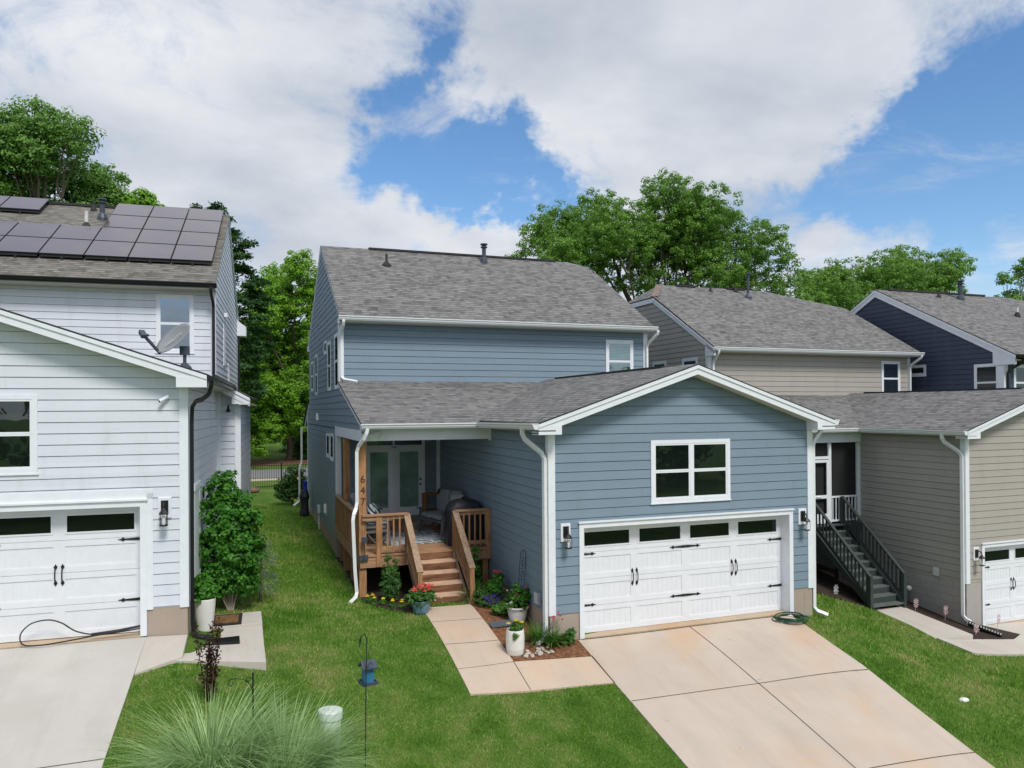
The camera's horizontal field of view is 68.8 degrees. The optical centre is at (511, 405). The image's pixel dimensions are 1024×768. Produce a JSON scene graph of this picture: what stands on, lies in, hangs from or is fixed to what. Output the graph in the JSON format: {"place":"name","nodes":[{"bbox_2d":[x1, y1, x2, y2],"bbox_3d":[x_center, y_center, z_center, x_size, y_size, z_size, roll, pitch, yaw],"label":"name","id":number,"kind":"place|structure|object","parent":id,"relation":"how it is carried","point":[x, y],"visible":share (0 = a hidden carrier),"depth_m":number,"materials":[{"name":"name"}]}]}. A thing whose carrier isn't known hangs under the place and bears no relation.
{"place":"outdoors","nodes":[
{"label":"outdoors","id":0,"kind":"place"},
{"bbox_2d":[0,637,146,767],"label":"driveway","id":1,"kind":"structure","parent":0,"point":[59,703],"depth_m":10.33,"materials":[{"name":"concrete"}]},
{"bbox_2d":[40,759,99,767],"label":"pavement joints","id":2,"kind":"object","parent":1,"relation":"on","point":[69,763],"visible":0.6,"depth_m":9.10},
{"bbox_2d":[19,619,139,646],"bbox_3d":[-6.813,3.538,11.835,1.738,0.361,0.221,0,0,-17],"label":"black cable","id":3,"kind":"object","parent":1,"relation":"on","point":[113,631],"visible":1,"depth_m":11.84,"materials":[{"name":"rubber"}]},
{"bbox_2d":[250,478,297,481],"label":"sidewalk","id":4,"kind":"structure","parent":0,"point":[271,479],"depth_m":44.98,"materials":[{"name":"concrete"}]},
{"bbox_2d":[250,468,306,478],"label":"road","id":5,"kind":"structure","parent":0,"point":[273,473],"depth_m":51.66,"materials":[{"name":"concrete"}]},
{"bbox_2d":[0,0,1023,331],"label":"sky","id":6,"kind":"structure","parent":0,"point":[859,128],"materials":[{"name":"blue"}]},
{"bbox_2d":[0,435,1023,767],"bbox_3d":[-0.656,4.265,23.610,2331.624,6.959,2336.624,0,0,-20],"label":"ground","id":7,"kind":"structure","parent":0,"point":[264,495],"depth_m":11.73,"materials":[{"name":"plant"}]},
{"bbox_2d":[0,94,131,205],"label":"broadleaf tree","id":8,"kind":"object","parent":7,"relation":"on","point":[29,149],"visible":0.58,"depth_m":37.33,"materials":[{"name":"green plant"}]},
{"bbox_2d":[0,196,257,648],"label":"white house","id":9,"kind":"structure","parent":7,"relation":"on","point":[122,329],"depth_m":12.24,"materials":[{"name":"wood"}]},
{"bbox_2d":[0,394,38,475],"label":"window","id":10,"kind":"structure","parent":9,"relation":"in","point":[18,412],"depth_m":11.62,"materials":[{"name":"white glass"}]},
{"bbox_2d":[0,507,139,642],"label":"garage door","id":11,"kind":"structure","parent":9,"relation":"in","point":[79,569],"depth_m":12.04,"materials":[{"name":"paint"}]},
{"bbox_2d":[155,294,194,353],"bbox_3d":[-8.685,-2.111,19.272,0.930,1.525,0.035,0,0,-17],"label":"window","id":12,"kind":"structure","parent":9,"relation":"in","point":[172,310],"depth_m":19.27,"materials":[{"name":"white glass"}]},
{"bbox_2d":[195,487,199,575],"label":"side door","id":13,"kind":"structure","parent":9,"relation":"in","point":[197,493],"depth_m":13.56,"materials":[{"name":"paint"}]},
{"bbox_2d":[223,324,225,365],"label":"window","id":14,"kind":"structure","parent":9,"relation":"in","point":[223,324],"depth_m":22.20,"materials":[{"name":"white glass"}]},
{"bbox_2d":[110,187,165,206],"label":"broadleaf tree","id":15,"kind":"object","parent":7,"relation":"on","point":[145,197],"visible":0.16,"depth_m":42.02,"materials":[{"name":"green plant"}]},
{"bbox_2d":[134,635,187,675],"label":"walkway","id":16,"kind":"structure","parent":7,"relation":"on","point":[158,652],"depth_m":11.68,"materials":[{"name":"concrete"}]},
{"bbox_2d":[189,203,205,209],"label":"conifer","id":17,"kind":"object","parent":7,"relation":"on","point":[196,206],"visible":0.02,"depth_m":52.91,"materials":[{"name":"green plant"}]},
{"bbox_2d":[77,671,331,767],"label":"ornamental grass","id":18,"kind":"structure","parent":7,"relation":"on","point":[191,748],"depth_m":8.91,"materials":[{"name":"plant"}]},
{"bbox_2d":[192,617,223,701],"bbox_3d":[-4.279,3.580,10.532,0.432,1.171,0.308,0,0,-20],"label":"burgundy barberry","id":19,"kind":"object","parent":7,"relation":"on","point":[210,659],"visible":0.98,"depth_m":10.52,"materials":[{"name":"brown plant"}]},
{"bbox_2d":[175,643,265,669],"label":"walkway","id":20,"kind":"structure","parent":7,"relation":"on","point":[247,655],"depth_m":11.76,"materials":[{"name":"concrete"}]},
{"bbox_2d":[198,470,268,610],"bbox_3d":[-5.415,2.559,14.233,1.507,2.680,1.304,0,0,-20],"label":"shrub","id":21,"kind":"object","parent":7,"relation":"on","point":[236,547],"visible":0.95,"depth_m":14.05,"materials":[{"name":"green plant"}]},
{"bbox_2d":[213,611,261,628],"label":"walkway","id":22,"kind":"structure","parent":7,"relation":"on","point":[249,619],"depth_m":13.45,"materials":[{"name":"concrete"}]},
{"bbox_2d":[213,613,242,626],"bbox_3d":[-5.140,3.846,13.468,0.520,0.024,0.720,0,0,-18],"label":"doormat","id":23,"kind":"object","parent":22,"relation":"on","point":[231,619],"visible":0.75,"depth_m":13.42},
{"bbox_2d":[227,672,253,724],"bbox_3d":[-3.402,3.981,9.385,0.322,1.260,0.035,0,0,-12],"label":"shepherd hook","id":24,"kind":"object","parent":7,"relation":"on","point":[252,686],"visible":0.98,"depth_m":9.41,"materials":[{"name":"black metal"}]},
{"bbox_2d":[205,200,277,399],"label":"conifer","id":25,"kind":"object","parent":7,"relation":"on","point":[250,379],"visible":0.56,"depth_m":53.20,"materials":[{"name":"green plant"}]},
{"bbox_2d":[221,626,263,642],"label":"walkway","id":26,"kind":"structure","parent":7,"relation":"on","point":[252,634],"depth_m":12.86,"materials":[{"name":"concrete"}]},
{"bbox_2d":[194,573,219,631],"bbox_3d":[-5.310,3.385,12.894,0.523,1.035,0.400,0,0,-20],"label":"tall planter","id":27,"kind":"object","parent":26,"relation":"on","point":[205,590],"visible":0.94,"depth_m":12.79,"materials":[{"name":"white ceramic"}]},
{"bbox_2d":[202,636,239,645],"bbox_3d":[-4.872,3.909,12.352,0.700,0.065,0.300,0,0,-21],"label":"splash block","id":28,"kind":"object","parent":26,"relation":"on","point":[230,640],"depth_m":12.42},
{"bbox_2d":[215,362,284,458],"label":"maple tree","id":29,"kind":"object","parent":7,"relation":"on","point":[268,379],"visible":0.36,"depth_m":59.02,"materials":[{"name":"green plant"}]},
{"bbox_2d":[170,732,333,767],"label":"ornamental grass","id":30,"kind":"object","parent":7,"relation":"on","point":[255,756],"depth_m":8.74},
{"bbox_2d":[251,487,259,492],"bbox_3d":[-13.193,4.276,37.884,0.760,0.360,0.526,0,0,-20],"label":"rock","id":31,"kind":"object","parent":7,"relation":"on","point":[254,489],"visible":0.52,"depth_m":37.76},
{"bbox_2d":[250,535,279,601],"bbox_3d":[-5.066,3.284,15.052,0.796,1.332,0.698,0,0,8],"label":"shrub","id":32,"kind":"object","parent":7,"relation":"on","point":[265,576],"visible":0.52,"depth_m":15.03,"materials":[{"name":"green plant"}]},
{"bbox_2d":[238,248,317,459],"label":"maple tree","id":33,"kind":"object","parent":7,"relation":"on","point":[289,368],"visible":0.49,"depth_m":60.34,"materials":[{"name":"green plant"}]},
{"bbox_2d":[253,461,306,487],"bbox_3d":[-13.774,3.705,39.166,15.009,1.572,0.069,0,0,-20],"label":"iron fence","id":34,"kind":"object","parent":7,"relation":"on","point":[278,465],"visible":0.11,"depth_m":39.51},
{"bbox_2d":[172,680,396,767],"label":"ornamental grass","id":35,"kind":"object","parent":7,"relation":"on","point":[327,745],"depth_m":9.11,"materials":[{"name":"plant"}]},
{"bbox_2d":[273,464,307,504],"bbox_3d":[-9.432,3.339,31.895,1.509,1.762,1.475,0,0,-20],"label":"hedge bush","id":36,"kind":"object","parent":7,"relation":"on","point":[287,491],"visible":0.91,"depth_m":31.60,"materials":[{"name":"green plant"}]},
{"bbox_2d":[279,433,305,452],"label":"bush","id":37,"kind":"object","parent":7,"relation":"on","point":[284,450],"visible":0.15,"depth_m":69.53,"materials":[{"name":"green plant"}]},
{"bbox_2d":[285,428,306,455],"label":"bush","id":38,"kind":"object","parent":7,"relation":"on","point":[294,440],"visible":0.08,"depth_m":65.03,"materials":[{"name":"green plant"}]},
{"bbox_2d":[293,436,306,459],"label":"bush","id":39,"kind":"object","parent":7,"relation":"on","point":[304,443],"visible":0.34,"depth_m":63.54,"materials":[{"name":"green plant"}]},
{"bbox_2d":[299,480,309,516],"bbox_3d":[-7.653,3.398,27.561,0.380,1.350,0.370,0,0,-20],"label":"wrapped umbrella","id":40,"kind":"object","parent":7,"relation":"on","point":[304,495],"visible":1,"depth_m":27.44,"materials":[{"name":"blue fabric"}]},
{"bbox_2d":[318,706,342,766],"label":"utility pedestal","id":41,"kind":"object","parent":7,"relation":"on","point":[331,714],"visible":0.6,"depth_m":9.53,"materials":[{"name":"plastic"}]},
{"bbox_2d":[250,457,440,465],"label":"leaf litter","id":42,"kind":"object","parent":7,"relation":"on","point":[284,462],"visible":0.05,"depth_m":60.94,"materials":[{"name":"brown plant"}]},
{"bbox_2d":[359,633,372,767],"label":"feeder pole","id":43,"kind":"object","parent":7,"relation":"on","point":[365,687],"visible":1,"depth_m":9.46,"materials":[{"name":"black metal"}]},
{"bbox_2d":[358,646,377,686],"bbox_3d":[-1.863,3.356,9.662,0.200,0.462,0.200,0,0,-32],"label":"bird feeder","id":44,"kind":"object","parent":43,"relation":"hanging from","point":[371,680],"visible":0.97,"depth_m":9.62,"materials":[{"name":"plastic"}]},
{"bbox_2d":[360,593,412,611],"bbox_3d":[-2.538,4.189,15.769,1.100,0.111,1.650,0,0,-20],"label":"mulch bed","id":45,"kind":"object","parent":7,"relation":"on","point":[397,603],"visible":0.41,"depth_m":15.61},
{"bbox_2d":[379,554,401,601],"bbox_3d":[-2.585,3.650,15.837,0.508,1.056,0.539,0,0,-20],"label":"columnar shrub","id":46,"kind":"object","parent":45,"relation":"on","point":[391,591],"visible":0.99,"depth_m":15.76,"materials":[{"name":"green plant"}]},
{"bbox_2d":[388,598,395,607],"bbox_3d":[-2.455,4.060,15.399,0.201,0.204,0.179,0,0,-20],"label":"marigold","id":47,"kind":"object","parent":45,"relation":"on","point":[393,603],"visible":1,"depth_m":15.38,"materials":[{"name":"yellow plant"}]},
{"bbox_2d":[335,557,480,595],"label":"bare soil","id":48,"kind":"structure","parent":7,"relation":"on","point":[374,579],"depth_m":18.02,"materials":[{"name":"soil"}]},
{"bbox_2d":[402,583,442,614],"bbox_3d":[-1.817,3.881,14.973,0.843,0.595,0.564,0,0,-20],"label":"flower pot","id":49,"kind":"object","parent":7,"relation":"on","point":[421,600],"visible":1,"depth_m":14.87,"materials":[{"name":"ceramic"}]},
{"bbox_2d":[426,604,613,695],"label":"walkway","id":50,"kind":"structure","parent":7,"relation":"on","point":[537,675],"depth_m":13.07,"materials":[{"name":"concrete"}]},
{"bbox_2d":[466,585,590,661],"bbox_3d":[0.089,4.373,15.335,1.580,0.481,4.260,0,0,-20],"label":"mulch bed","id":51,"kind":"object","parent":7,"relation":"on","point":[576,649],"visible":0.42,"depth_m":13.88,"materials":[{"name":"red wood mulch"}]},
{"bbox_2d":[456,581,485,603],"bbox_3d":[-0.830,3.929,15.974,1.144,0.517,0.991,0,0,-20],"label":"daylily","id":52,"kind":"object","parent":51,"relation":"on","point":[470,590],"visible":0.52,"depth_m":15.96,"materials":[{"name":"green plant"}]},
{"bbox_2d":[470,546,482,589],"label":"climbing plant","id":53,"kind":"object","parent":51,"relation":"on","point":[477,568],"visible":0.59,"depth_m":16.54,"materials":[{"name":"green plant"}]},
{"bbox_2d":[473,588,498,608],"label":"purple flowers","id":54,"kind":"object","parent":51,"relation":"on","point":[488,600],"visible":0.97,"depth_m":15.57,"materials":[{"name":"green plant"}]},
{"bbox_2d":[482,570,505,600],"bbox_3d":[-0.349,3.852,15.921,0.445,0.738,0.494,-1,0,41],"label":"flowering plant","id":55,"kind":"object","parent":51,"relation":"on","point":[495,585],"visible":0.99,"depth_m":15.83,"materials":[{"name":"plant"}]},
{"bbox_2d":[491,598,509,615],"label":"bedding plant","id":56,"kind":"object","parent":51,"relation":"on","point":[497,609],"visible":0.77,"depth_m":15.05,"materials":[{"name":"green plant"}]},
{"bbox_2d":[488,620,512,627],"bbox_3d":[-0.198,4.266,14.646,0.530,0.030,0.320,0,0,-23],"label":"stepping stone","id":57,"kind":"object","parent":51,"relation":"on","point":[495,624],"visible":0.79,"depth_m":14.61,"materials":[{"name":"stone"}]},
{"bbox_2d":[505,587,514,599],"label":"bedding plant","id":58,"kind":"object","parent":51,"relation":"on","point":[509,591],"visible":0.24,"depth_m":15.41,"materials":[{"name":"green plant"}]},
{"bbox_2d":[506,619,524,656],"bbox_3d":[0.061,4.155,13.440,0.348,0.674,0.385,0,0,-20],"label":"tall planter","id":59,"kind":"object","parent":51,"relation":"on","point":[515,638],"visible":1,"depth_m":13.34,"materials":[{"name":"white ceramic"}]},
{"bbox_2d":[503,583,531,621],"bbox_3d":[0.124,3.916,14.936,0.588,0.776,0.497,0,0,9],"label":"flower pot","id":60,"kind":"object","parent":51,"relation":"on","point":[514,608],"visible":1,"depth_m":14.82,"materials":[{"name":"white ceramic"}]},
{"bbox_2d":[517,550,525,601],"bbox_3d":[0.194,3.494,15.054,0.162,1.186,0.012,6,-5,-40],"label":"trellis","id":61,"kind":"object","parent":60,"relation":"in","point":[521,571],"visible":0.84,"depth_m":15.06,"materials":[{"name":"black metal"}]},
{"bbox_2d":[523,619,555,645],"bbox_3d":[0.465,4.186,13.921,0.927,0.490,0.951,0,0,7],"label":"daylily","id":62,"kind":"object","parent":51,"relation":"on","point":[535,639],"visible":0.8,"depth_m":13.92,"materials":[{"name":"green plant"}]},
{"bbox_2d":[529,611,573,647],"bbox_3d":[0.755,4.129,13.866,0.883,0.656,0.851,0,0,-20],"label":"coneflower","id":63,"kind":"object","parent":51,"relation":"on","point":[555,637],"visible":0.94,"depth_m":13.82,"materials":[{"name":"green plant"}]},
{"bbox_2d":[561,627,577,645],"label":"shrub","id":64,"kind":"object","parent":51,"relation":"on","point":[571,632],"visible":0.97,"depth_m":13.88,"materials":[{"name":"green plant"}]},
{"bbox_2d":[293,243,839,645],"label":"blue house","id":65,"kind":"structure","parent":7,"relation":"on","point":[602,471],"depth_m":16.05,"materials":[{"name":"wood"}]},
{"bbox_2d":[311,361,313,391],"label":"window","id":66,"kind":"structure","parent":65,"relation":"in","point":[312,365],"depth_m":27.08,"materials":[{"name":"white glass"}]},
{"bbox_2d":[315,354,317,395],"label":"window","id":67,"kind":"structure","parent":65,"relation":"in","point":[316,368],"depth_m":25.66,"materials":[{"name":"white glass"}]},
{"bbox_2d":[323,340,326,355],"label":"window","id":68,"kind":"structure","parent":65,"relation":"in","point":[325,342],"depth_m":22.92,"materials":[{"name":"white glass"}]},
{"bbox_2d":[326,433,329,457],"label":"window","id":69,"kind":"structure","parent":65,"relation":"in","point":[327,434],"depth_m":22.27,"materials":[{"name":"white glass"}]},
{"bbox_2d":[327,341,330,390],"bbox_3d":[-5.385,-1.168,22.009,0.035,1.445,0.780,0,0,-20],"label":"window","id":70,"kind":"structure","parent":65,"relation":"in","point":[329,343],"depth_m":21.94,"materials":[{"name":"white glass"}]},
{"bbox_2d":[330,433,333,461],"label":"window","id":71,"kind":"structure","parent":65,"relation":"in","point":[331,434],"depth_m":21.35,"materials":[{"name":"white glass"}]},
{"bbox_2d":[334,333,337,389],"bbox_3d":[-4.787,-1.211,20.365,0.035,1.505,0.780,0,0,-20],"label":"window","id":72,"kind":"structure","parent":65,"relation":"in","point":[336,335],"depth_m":20.35,"materials":[{"name":"white glass"}]},
{"bbox_2d":[364,440,424,514],"bbox_3d":[-3.334,2.012,21.130,1.790,2.240,0.100,0,0,-20],"label":"french door","id":73,"kind":"structure","parent":65,"relation":"in","point":[395,470],"depth_m":21.15,"materials":[{"name":"white glass"}]},
{"bbox_2d":[334,438,490,604],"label":"porch deck","id":74,"kind":"structure","parent":65,"relation":"attached to","point":[436,565],"depth_m":16.53,"materials":[{"name":"brown wood"}]},
{"bbox_2d":[362,522,366,558],"bbox_3d":[-3.197,2.916,16.203,0.110,0.803,0.080,0,0,-20],"label":"wind chime","id":75,"kind":"object","parent":74,"relation":"hanging from","point":[364,540],"visible":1,"depth_m":16.18,"materials":[{"name":"metal"}]},
{"bbox_2d":[348,492,381,530],"bbox_3d":[-3.709,2.736,18.959,0.790,1.098,0.750,0,0,-6],"label":"armchair","id":76,"kind":"object","parent":74,"relation":"on","point":[351,499],"visible":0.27,"depth_m":18.67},
{"bbox_2d":[366,508,391,545],"bbox_3d":[-3.249,2.726,17.631,0.790,1.098,0.750,0,0,-12],"label":"armchair","id":77,"kind":"object","parent":74,"relation":"on","point":[370,524],"visible":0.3,"depth_m":17.35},
{"bbox_2d":[367,503,378,513],"bbox_3d":[-3.262,2.491,17.588,0.120,0.400,0.400,-19,-3,9],"label":"throw pillow","id":78,"kind":"object","parent":77,"relation":"on","point":[372,508],"visible":0.55,"depth_m":17.47,"materials":[{"name":"white fabric"}]},
{"bbox_2d":[375,529,443,545],"bbox_3d":[-2.554,3.267,18.723,1.500,0.010,2.160,0,0,-20],"label":"outdoor rug","id":79,"kind":"object","parent":74,"relation":"on","point":[422,536],"visible":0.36,"depth_m":18.54,"materials":[{"name":"grey fabric"}]},
{"bbox_2d":[404,521,434,525],"bbox_3d":[-2.491,3.169,20.098,0.720,0.015,0.540,0,0,-20],"label":"doormat","id":80,"kind":"object","parent":74,"relation":"on","point":[425,523],"visible":0.57,"depth_m":20.10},
{"bbox_2d":[422,492,444,520],"bbox_3d":[-2.193,2.869,21.060,0.620,0.830,0.360,0,0,-20],"label":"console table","id":81,"kind":"object","parent":74,"relation":"on","point":[424,499],"visible":0.46,"depth_m":20.94,"materials":[{"name":"brown wood"}]},
{"bbox_2d":[417,489,466,536],"bbox_3d":[-1.801,2.725,19.230,0.790,1.098,1.240,0,0,-36],"label":"loveseat","id":82,"kind":"object","parent":74,"relation":"on","point":[443,501],"visible":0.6,"depth_m":19.39,"materials":[{"name":"fabric"}]},
{"bbox_2d":[451,494,463,500],"bbox_3d":[-1.389,2.576,18.980,0.153,0.678,0.524,0,0,-36],"label":"throw blanket","id":83,"kind":"object","parent":82,"relation":"on","point":[454,496],"visible":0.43,"depth_m":18.99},
{"bbox_2d":[444,498,483,545],"bbox_3d":[-1.142,2.726,17.752,0.916,1.064,0.629,0,0,-20],"label":"covered grill","id":84,"kind":"object","parent":74,"relation":"on","point":[461,503],"visible":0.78,"depth_m":17.52,"materials":[{"name":"fabric"}]},
{"bbox_2d":[606,340,632,371],"bbox_3d":[3.275,-1.341,22.722,0.960,1.325,0.035,0,0,-20],"label":"window","id":85,"kind":"structure","parent":65,"relation":"in","point":[619,353],"depth_m":22.72,"materials":[{"name":"white glass"}]},
{"bbox_2d":[584,515,781,632],"bbox_3d":[3.545,3.360,15.284,4.810,2.085,0.123,0,0,-20],"label":"garage door","id":86,"kind":"structure","parent":65,"relation":"in","point":[657,573],"depth_m":15.25,"materials":[{"name":"paint"}]},
{"bbox_2d":[650,439,730,504],"bbox_3d":[3.613,1.308,15.057,1.885,1.265,0.035,0,0,-20],"label":"window","id":87,"kind":"structure","parent":65,"relation":"in","point":[691,470],"depth_m":15.04,"materials":[{"name":"white glass"}]},
{"bbox_2d":[505,168,795,301],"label":"oak tree","id":88,"kind":"object","parent":7,"relation":"on","point":[680,231],"visible":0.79,"depth_m":72.50,"materials":[{"name":"green plant"}]},
{"bbox_2d":[764,249,815,301],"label":"broadleaf tree","id":89,"kind":"object","parent":7,"relation":"on","point":[797,271],"visible":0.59,"depth_m":76.75,"materials":[{"name":"green plant"}]},
{"bbox_2d":[628,273,1023,625],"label":"beige house","id":90,"kind":"structure","parent":7,"relation":"on","point":[928,485],"depth_m":22.27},
{"bbox_2d":[652,361,665,366],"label":"window","id":91,"kind":"structure","parent":90,"relation":"in","point":[662,363],"depth_m":27.65,"materials":[{"name":"clear glass"}]},
{"bbox_2d":[682,357,697,364],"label":"window","id":92,"kind":"structure","parent":90,"relation":"in","point":[686,361],"depth_m":25.81,"materials":[{"name":"clear glass"}]},
{"bbox_2d":[815,460,828,523],"bbox_3d":[9.047,2.551,22.148,0.880,1.890,0.055,0,0,-21],"label":"screen door","id":93,"kind":"structure","parent":90,"relation":"in","point":[826,496],"depth_m":22.28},
{"bbox_2d":[816,496,906,609],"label":"wooden stairs","id":94,"kind":"structure","parent":90,"relation":"attached to","point":[855,566],"depth_m":21.04,"materials":[{"name":"wood"}]},
{"bbox_2d":[881,361,899,391],"bbox_3d":[14.035,-1.001,27.691,0.940,1.315,0.035,0,0,-21],"label":"window","id":95,"kind":"structure","parent":90,"relation":"in","point":[890,370],"depth_m":27.68,"materials":[{"name":"white glass"}]},
{"bbox_2d":[985,544,1023,624],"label":"garage door","id":96,"kind":"structure","parent":90,"relation":"in","point":[1004,565],"depth_m":20.18,"materials":[{"name":"paint"}]},
{"bbox_2d":[816,563,895,608],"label":"bare soil","id":97,"kind":"structure","parent":7,"relation":"on","point":[826,581],"depth_m":21.54,"materials":[{"name":"soil"}]},
{"bbox_2d":[787,244,977,310],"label":"oak tree","id":98,"kind":"object","parent":7,"relation":"on","point":[840,287],"visible":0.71,"depth_m":87.05,"materials":[{"name":"green plant"}]},
{"bbox_2d":[876,607,972,639],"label":"walkway","id":99,"kind":"structure","parent":7,"relation":"on","point":[936,629],"depth_m":19.09,"materials":[{"name":"concrete"}]},
{"bbox_2d":[850,280,1023,390],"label":"navy house","id":100,"kind":"structure","parent":7,"relation":"on","point":[961,339],"depth_m":28.16,"materials":[{"name":"wood"}]},
{"bbox_2d":[911,365,925,376],"bbox_3d":[15.519,-1.341,28.606,0.035,0.445,0.780,0,0,-20],"label":"window","id":101,"kind":"structure","parent":100,"relation":"in","point":[916,370],"depth_m":28.56,"materials":[{"name":"clear glass"}]},
{"bbox_2d":[974,363,998,388],"bbox_3d":[16.482,-0.800,25.967,0.035,1.325,0.950,0,0,-20],"label":"window","id":102,"kind":"structure","parent":100,"relation":"in","point":[985,375],"depth_m":25.97,"materials":[{"name":"clear glass"}]},
{"bbox_2d":[1013,364,1023,387],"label":"window","id":103,"kind":"structure","parent":100,"relation":"in","point":[1018,373],"depth_m":25.61,"materials":[{"name":"clear glass"}]},
{"bbox_2d":[894,600,1018,639],"bbox_3d":[11.563,5.627,20.555,1.781,0.687,4.024,0,0,-20],"label":"mulch bed","id":104,"kind":"object","parent":7,"relation":"on","point":[955,624],"visible":0.41,"depth_m":19.46,"materials":[{"name":"soil"}]},
{"bbox_2d":[967,621,1002,636],"bbox_3d":[12.103,5.721,19.137,0.150,0.293,0.776,0,0,-42],"label":"drain pipe","id":105,"kind":"object","parent":104,"relation":"on","point":[988,630],"visible":0.89,"depth_m":19.06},
{"bbox_2d":[993,257,1023,300],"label":"broadleaf tree","id":106,"kind":"object","parent":7,"relation":"on","point":[1003,278],"visible":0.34,"depth_m":88.37,"materials":[{"name":"green plant"}]},
{"bbox_2d":[578,616,994,767],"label":"driveway","id":107,"kind":"structure","parent":0,"point":[857,717],"depth_m":12.48,"materials":[{"name":"concrete"}]},
{"bbox_2d":[434,615,974,767],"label":"pavement joints","id":108,"kind":"object","parent":107,"relation":"on","point":[729,687],"visible":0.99,"depth_m":12.95,"materials":[{"name":"concrete"}]},
{"bbox_2d":[771,612,808,622],"bbox_3d":[5.804,4.401,15.569,0.670,0.105,0.723,-1,0,34],"label":"garden hose","id":109,"kind":"object","parent":107,"relation":"on","point":[790,614],"visible":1,"depth_m":15.47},
{"bbox_2d":[937,621,1023,656],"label":"driveway","id":110,"kind":"structure","parent":0,"point":[1002,647],"depth_m":18.15,"materials":[{"name":"concrete"}]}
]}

